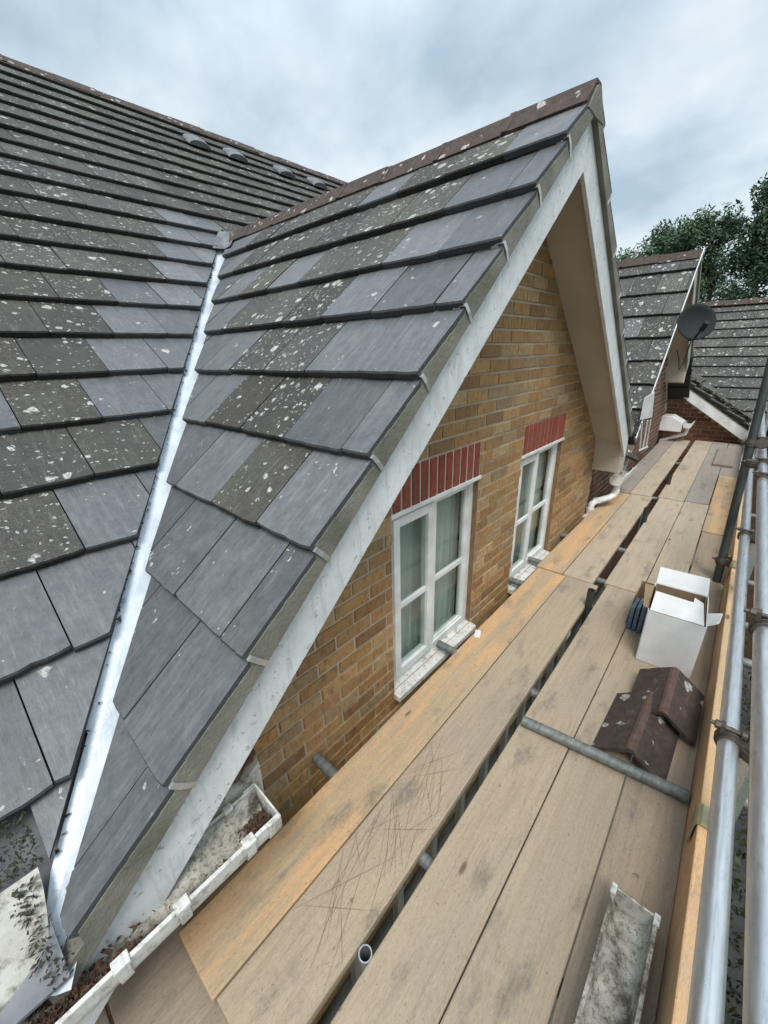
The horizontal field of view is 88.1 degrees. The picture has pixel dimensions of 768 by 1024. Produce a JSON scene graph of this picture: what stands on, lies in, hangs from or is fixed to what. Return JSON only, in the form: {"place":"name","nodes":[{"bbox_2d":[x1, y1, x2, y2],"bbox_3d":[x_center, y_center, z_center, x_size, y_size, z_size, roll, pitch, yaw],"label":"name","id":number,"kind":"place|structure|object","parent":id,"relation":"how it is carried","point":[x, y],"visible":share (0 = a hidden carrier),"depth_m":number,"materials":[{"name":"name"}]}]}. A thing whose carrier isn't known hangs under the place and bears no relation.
{"place":"outdoors","nodes":[
{"label":"outdoors","id":0,"kind":"place"},
{"bbox_2d":[95,1005,111,1023],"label":"scaffold board","id":1,"kind":"object","parent":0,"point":[103,1017],"depth_m":1.14,"materials":[{"name":"brown wood"}]},
{"bbox_2d":[0,0,767,301],"label":"sky","id":2,"kind":"structure","parent":0,"point":[348,91],"materials":[{"name":"white"}]},
{"bbox_2d":[317,502,656,1023],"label":"ledger tube","id":3,"kind":"object","parent":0,"point":[335,1004],"visible":0.27,"depth_m":1.81,"materials":[{"name":"grey metal"}]},
{"bbox_2d":[350,637,566,986],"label":"ladder beam","id":4,"kind":"structure","parent":3,"relation":"attached to","point":[398,903],"depth_m":1.92,"materials":[{"name":"metal"}]},
{"bbox_2d":[548,657,751,1023],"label":"paved path","id":5,"kind":"structure","parent":0,"point":[734,955],"depth_m":4.87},
{"bbox_2d":[555,588,595,778],"bbox_3d":[1.491,2.777,3.635,0.048,4.835,0.048,18,29,39],"label":"scaffold tube","id":6,"kind":"object","parent":5,"relation":"on","point":[589,601],"visible":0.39,"depth_m":2.75,"materials":[{"name":"grey metal"}]},
{"bbox_2d":[639,507,649,528],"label":"scaffold tube","id":7,"kind":"object","parent":5,"relation":"on","point":[645,515],"visible":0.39,"depth_m":4.05,"materials":[{"name":"grey metal"}]},
{"bbox_2d":[665,474,672,485],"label":"scaffold tube","id":8,"kind":"object","parent":5,"relation":"on","point":[669,479],"visible":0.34,"depth_m":5.12,"materials":[{"name":"grey metal"}]},
{"bbox_2d":[735,734,749,822],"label":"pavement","id":9,"kind":"structure","parent":5,"relation":"on","point":[742,784],"depth_m":1.16,"materials":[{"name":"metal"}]},
{"bbox_2d":[738,406,754,473],"bbox_3d":[6.303,0.713,7.610,0.092,5.440,0.092,18,29,39],"label":"end standard","id":10,"kind":"object","parent":5,"relation":"on","point":[745,439],"visible":0.2,"depth_m":6.86,"materials":[{"name":"silver metal"}]},
{"bbox_2d":[549,549,696,1023],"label":"scaffold board","id":11,"kind":"object","parent":10,"relation":"attached to","point":[593,881],"visible":0.13,"depth_m":2.99,"materials":[{"name":"brown wood"}]},
{"bbox_2d":[748,531,755,581],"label":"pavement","id":12,"kind":"structure","parent":5,"relation":"on","point":[751,557],"depth_m":2.39,"materials":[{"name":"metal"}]},
{"bbox_2d":[686,450,754,1023],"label":"guard rail","id":13,"kind":"object","parent":12,"relation":"attached to","point":[707,998],"visible":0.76,"depth_m":0.95,"materials":[{"name":"metal"}]},
{"bbox_2d":[741,410,767,1023],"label":"guard rail","id":14,"kind":"object","parent":12,"relation":"attached to","point":[755,993],"visible":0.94,"depth_m":0.69,"materials":[{"name":"metal"}]},
{"bbox_2d":[754,411,767,459],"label":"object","id":15,"kind":"object","parent":5,"relation":"on","point":[756,449],"depth_m":4.45,"materials":[{"name":"metal"}]},
{"bbox_2d":[712,358,767,582],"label":"brace tube","id":16,"kind":"object","parent":15,"relation":"attached to","point":[751,442],"visible":0.84,"depth_m":2.86,"materials":[{"name":"metal"}]},
{"bbox_2d":[718,443,742,477],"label":"scaffold board","id":17,"kind":"object","parent":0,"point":[732,472],"visible":0.69,"depth_m":5.81,"materials":[{"name":"grey wood"}]},
{"bbox_2d":[712,447,736,467],"bbox_3d":[5.362,-0.866,6.236,0.241,0.040,1.300,17,28,38],"label":"plank offcut","id":18,"kind":"object","parent":17,"relation":"on","point":[725,457],"visible":1,"depth_m":6.12,"materials":[{"name":"grey wood"}]},
{"label":"ground","id":19,"kind":"structure","parent":0,"visible":0},
{"bbox_2d":[0,54,639,1023],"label":"brick house","id":20,"kind":"structure","parent":19,"relation":"on","point":[278,438],"depth_m":1.76,"materials":[{"name":"brown brick"}]},
{"bbox_2d":[390,475,480,701],"bbox_3d":[0.288,0.394,2.379,0.189,1.176,0.842,18,29,39],"label":"window","id":21,"kind":"structure","parent":20,"relation":"in","point":[424,534],"depth_m":2.44,"materials":[{"name":"white plastic"}]},
{"bbox_2d":[507,437,564,593],"bbox_3d":[1.235,-0.019,3.337,0.189,1.176,0.834,18,29,39],"label":"window","id":22,"kind":"structure","parent":20,"relation":"in","point":[532,463],"depth_m":3.43,"materials":[{"name":"white plastic"}]},
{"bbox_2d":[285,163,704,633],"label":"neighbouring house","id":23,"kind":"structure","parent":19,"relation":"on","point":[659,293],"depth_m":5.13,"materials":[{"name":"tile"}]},
{"bbox_2d":[676,303,715,369],"bbox_3d":[3.709,-2.104,4.788,0.345,0.749,0.356,-19,28,-37],"label":"satellite dish","id":24,"kind":"object","parent":23,"relation":"attached to","point":[697,321],"visible":1,"depth_m":4.76,"materials":[{"name":"black metal"}]},
{"bbox_2d":[616,244,643,260],"bbox_3d":[13.424,-8.675,22.657,4.485,11.244,4.373,-1,22,0],"label":"tree","id":25,"kind":"object","parent":19,"relation":"on","point":[624,256],"visible":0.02,"depth_m":20.87,"materials":[{"name":"green plant"}]},
{"bbox_2d":[533,297,767,659],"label":"end house","id":26,"kind":"structure","parent":19,"relation":"on","point":[730,354],"depth_m":8.04,"materials":[{"name":"tile"}]},
{"bbox_2d":[629,219,675,258],"bbox_3d":[13.322,-8.434,21.260,4.399,11.847,5.085,-13,25,-26],"label":"tree","id":27,"kind":"object","parent":19,"relation":"on","point":[651,249],"visible":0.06,"depth_m":18.84,"materials":[{"name":"green plant"}]},
{"bbox_2d":[661,203,733,302],"bbox_3d":[14.024,-7.954,19.784,4.670,12.024,4.425,1,22,6],"label":"tree","id":28,"kind":"object","parent":19,"relation":"on","point":[690,236],"visible":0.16,"depth_m":17.51,"materials":[{"name":"green plant"}]},
{"bbox_2d":[699,199,749,300],"bbox_3d":[15.285,-8.089,19.793,3.300,12.202,3.672,-10,24,-21],"label":"tree","id":29,"kind":"object","parent":19,"relation":"on","point":[729,224],"visible":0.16,"depth_m":17.54,"materials":[{"name":"green plant"}]},
{"bbox_2d":[706,268,757,300],"bbox_3d":[14.500,-5.434,17.438,4.758,9.089,4.444,-5,22,-7],"label":"tree","id":30,"kind":"object","parent":19,"relation":"on","point":[736,292],"visible":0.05,"depth_m":15.60,"materials":[{"name":"green plant"}]},
{"bbox_2d":[725,636,751,1023],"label":"hedge","id":31,"kind":"object","parent":19,"relation":"on","point":[743,843],"visible":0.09,"depth_m":4.28,"materials":[{"name":"green plant"}]},
{"bbox_2d":[714,172,767,297],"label":"tree","id":32,"kind":"object","parent":19,"relation":"on","point":[752,252],"visible":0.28,"depth_m":15.69,"materials":[{"name":"green plant"}]},
{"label":"ledger tube","id":33,"kind":"object","parent":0,"visible":0},
{"bbox_2d":[312,752,563,997],"bbox_3d":[0.271,1.329,1.376,1.585,0.048,0.048,17,28,38],"label":"transom tube","id":34,"kind":"object","parent":33,"relation":"on","point":[326,767],"visible":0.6,"depth_m":1.77,"materials":[{"name":"silver metal"}]},
{"bbox_2d":[436,640,747,809],"bbox_3d":[0.942,1.028,2.075,1.575,0.048,0.048,17,28,38],"label":"transom tube","id":35,"kind":"object","parent":33,"relation":"on","point":[452,650],"visible":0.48,"depth_m":2.48,"materials":[{"name":"silver metal"}]},
{"bbox_2d":[440,625,658,1023],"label":"scaffold board","id":36,"kind":"object","parent":35,"relation":"on","point":[515,969],"visible":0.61,"depth_m":1.33,"materials":[{"name":"brown wood"}]},
{"bbox_2d":[626,598,639,628],"bbox_3d":[1.605,0.655,2.558,0.020,0.161,0.147,18,29,39],"label":"wrapped pack","id":37,"kind":"object","parent":36,"relation":"on","point":[632,612],"visible":0.94,"depth_m":2.52,"materials":[{"name":"blue plastic"}]},
{"bbox_2d":[592,692,679,779],"bbox_3d":[1.179,0.999,1.831,0.287,0.123,0.420,18,29,39],"label":"ridge tile","id":38,"kind":"object","parent":36,"relation":"on","point":[639,731],"visible":0.92,"depth_m":1.79,"materials":[{"name":"ceramic"}]},
{"bbox_2d":[632,667,704,746],"bbox_3d":[1.379,0.904,1.936,0.285,0.169,0.326,18,29,39],"label":"ridge tile","id":39,"kind":"object","parent":38,"relation":"on","point":[678,696],"visible":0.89,"depth_m":1.91,"materials":[{"name":"ceramic"}]},
{"bbox_2d":[631,598,643,630],"bbox_3d":[1.625,0.656,2.539,0.020,0.173,0.147,18,29,39],"label":"wrapped pack","id":40,"kind":"object","parent":36,"relation":"on","point":[637,615],"visible":0.91,"depth_m":2.50,"materials":[{"name":"blue plastic"}]},
{"bbox_2d":[636,606,647,632],"bbox_3d":[1.646,0.657,2.519,0.020,0.185,0.147,18,29,39],"label":"wrapped pack","id":41,"kind":"object","parent":36,"relation":"on","point":[641,622],"visible":0.88,"depth_m":2.48,"materials":[{"name":"blue plastic"}]},
{"bbox_2d":[635,567,722,677],"bbox_3d":[1.718,0.605,2.330,0.369,0.422,0.531,18,29,39],"label":"cardboard box","id":42,"kind":"object","parent":36,"relation":"on","point":[679,619],"visible":0.98,"depth_m":2.17,"materials":[{"name":"white cardboard"}]},
{"bbox_2d":[509,576,751,668],"bbox_3d":[1.606,0.728,2.774,1.575,0.048,0.048,17,28,38],"label":"transom tube","id":43,"kind":"object","parent":33,"relation":"on","point":[746,661],"depth_m":3.16,"materials":[{"name":"silver metal"}]},
{"bbox_2d":[107,924,227,1023],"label":"scaffold board","id":44,"kind":"object","parent":43,"relation":"on","point":[163,984],"depth_m":1.18,"materials":[{"name":"brown wood"}]},
{"bbox_2d":[179,568,564,1004],"bbox_3d":[0.397,0.939,2.215,0.220,0.039,2.940,17,28,38],"label":"scaffold board","id":45,"kind":"object","parent":43,"relation":"on","point":[227,930],"visible":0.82,"depth_m":1.57,"materials":[{"name":"brown wood"}]},
{"bbox_2d":[474,630,480,637],"bbox_3d":[0.597,0.778,2.532,0.035,0.007,0.070,6,23,18],"label":"paper scrap","id":46,"kind":"object","parent":45,"relation":"on","point":[477,633],"visible":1,"depth_m":2.53,"materials":[{"name":"white paper"}]},
{"bbox_2d":[217,576,597,1023],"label":"scaffold board","id":47,"kind":"object","parent":43,"relation":"on","point":[293,970],"visible":0.99,"depth_m":1.45,"materials":[{"name":"brown wood"}]},
{"bbox_2d":[330,585,635,1023],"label":"scaffold board","id":48,"kind":"object","parent":43,"relation":"on","point":[414,969],"visible":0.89,"depth_m":1.42,"materials":[{"name":"brown wood"}]},
{"bbox_2d":[521,715,689,803],"bbox_3d":[0.936,1.065,1.740,0.646,0.048,0.048,13,26,32],"label":"loose tube","id":49,"kind":"object","parent":48,"relation":"on","point":[680,793],"visible":1,"depth_m":1.70,"materials":[{"name":"grey metal"}]},
{"bbox_2d":[625,581,654,622],"bbox_3d":[1.690,0.603,2.608,0.105,0.216,0.225,18,29,39],"label":"card sleeve","id":50,"kind":"object","parent":48,"relation":"on","point":[640,592],"visible":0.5,"depth_m":2.66,"materials":[{"name":"brown cardboard"}]},
{"bbox_2d":[550,532,727,1023],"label":"scaffold board","id":51,"kind":"object","parent":43,"relation":"on","point":[641,858],"visible":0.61,"depth_m":1.42,"materials":[{"name":"brown wood"}]},
{"bbox_2d":[574,882,660,1023],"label":"gutter offcut","id":52,"kind":"object","parent":51,"relation":"on","point":[614,991],"visible":1,"depth_m":1.15,"materials":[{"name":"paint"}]},
{"bbox_2d":[723,448,744,587],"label":"toe board","id":53,"kind":"object","parent":51,"relation":"on","point":[733,550],"visible":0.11,"depth_m":3.24,"materials":[{"name":"beige wood"}]},
{"bbox_2d":[655,568,735,1023],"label":"toe board","id":54,"kind":"object","parent":43,"relation":"on","point":[673,1003],"visible":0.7,"depth_m":1.25,"materials":[{"name":"brown wood"}]},
{"bbox_2d":[686,803,709,842],"bbox_3d":[1.071,1.071,1.340,0.056,0.136,0.086,18,29,39],"label":"board clip","id":55,"kind":"object","parent":54,"relation":"attached to","point":[700,815],"visible":0.55,"depth_m":1.33,"materials":[{"name":"metal"}]},
{"bbox_2d":[725,563,735,580],"bbox_3d":[2.471,0.438,2.814,0.056,0.136,0.086,18,29,39],"label":"board clip","id":56,"kind":"object","parent":54,"relation":"attached to","point":[732,565],"visible":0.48,"depth_m":2.80,"materials":[{"name":"metal"}]},
{"bbox_2d":[528,556,747,629],"bbox_3d":[1.889,0.600,3.072,1.575,0.048,0.048,17,28,38],"label":"transom tube","id":57,"kind":"object","parent":33,"relation":"on","point":[602,581],"visible":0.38,"depth_m":3.19,"materials":[{"name":"grey metal"}]},
{"bbox_2d":[536,491,629,574],"bbox_3d":[2.139,0.132,4.085,0.208,0.039,2.390,17,28,38],"label":"scaffold board","id":58,"kind":"object","parent":57,"relation":"on","point":[564,553],"visible":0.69,"depth_m":3.78,"materials":[{"name":"beige wood"}]},
{"bbox_2d":[563,494,651,583],"bbox_3d":[2.314,0.178,3.960,0.221,0.039,2.420,17,28,38],"label":"scaffold board","id":59,"kind":"object","parent":57,"relation":"on","point":[591,561],"visible":0.97,"depth_m":3.68,"materials":[{"name":"beige wood"}]},
{"bbox_2d":[604,498,683,592],"bbox_3d":[2.578,0.231,3.820,0.239,0.040,2.400,17,28,38],"label":"scaffold board","id":60,"kind":"object","parent":57,"relation":"on","point":[632,570],"visible":0.87,"depth_m":3.55,"materials":[{"name":"beige wood"}]},
{"bbox_2d":[647,501,708,583],"bbox_3d":[2.757,0.281,3.678,0.223,0.039,2.450,17,28,38],"label":"scaffold board","id":61,"kind":"object","parent":57,"relation":"on","point":[678,550],"visible":0.77,"depth_m":3.66,"materials":[{"name":"beige wood"}]},
{"bbox_2d":[561,533,753,586],"bbox_3d":[2.336,0.397,3.542,1.575,0.048,0.048,17,28,38],"label":"transom tube","id":62,"kind":"object","parent":33,"relation":"on","point":[623,550],"depth_m":3.64,"materials":[{"name":"grey metal"}]},
{"bbox_2d":[609,489,755,518],"bbox_3d":[3.502,-0.109,4.717,1.500,0.048,0.048,17,28,38],"label":"transom tube","id":63,"kind":"object","parent":33,"relation":"on","point":[656,499],"visible":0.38,"depth_m":4.83,"materials":[{"name":"silver metal"}]},
{"bbox_2d":[685,442,727,504],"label":"scaffold board","id":64,"kind":"object","parent":63,"relation":"on","point":[702,487],"visible":0.76,"depth_m":5.26,"materials":[{"name":"grey wood"}]},
{"bbox_2d":[701,475,736,535],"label":"scaffold board","id":65,"kind":"object","parent":63,"relation":"on","point":[717,513],"visible":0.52,"depth_m":4.40,"materials":[{"name":"beige wood"}]},
{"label":"transom tube","id":66,"kind":"object","parent":33,"relation":"on","visible":0},
{"bbox_2d":[611,439,675,493],"bbox_3d":[4.223,-0.823,6.304,0.202,0.040,3.930,17,28,38],"label":"scaffold board","id":67,"kind":"object","parent":66,"relation":"on","point":[648,461],"visible":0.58,"depth_m":5.98,"materials":[{"name":"grey wood"}]},
{"bbox_2d":[630,439,689,496],"bbox_3d":[4.380,-0.768,6.164,0.224,0.041,3.850,17,28,38],"label":"scaffold board","id":68,"kind":"object","parent":66,"relation":"on","point":[650,482],"visible":0.97,"depth_m":5.72,"materials":[{"name":"beige wood"}]},
{"bbox_2d":[658,440,711,501],"bbox_3d":[4.656,-0.719,6.024,0.257,0.040,3.910,17,28,38],"label":"scaffold board","id":69,"kind":"object","parent":66,"relation":"on","point":[678,488],"visible":0.88,"depth_m":5.57,"materials":[{"name":"beige wood"}]},
{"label":"scaffold board","id":70,"kind":"object","parent":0,"visible":0},
{"bbox_2d":[358,944,371,974],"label":"upright tube","id":71,"kind":"object","parent":70,"relation":"on","point":[365,954],"visible":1,"depth_m":1.23,"materials":[{"name":"metal"}]}
]}

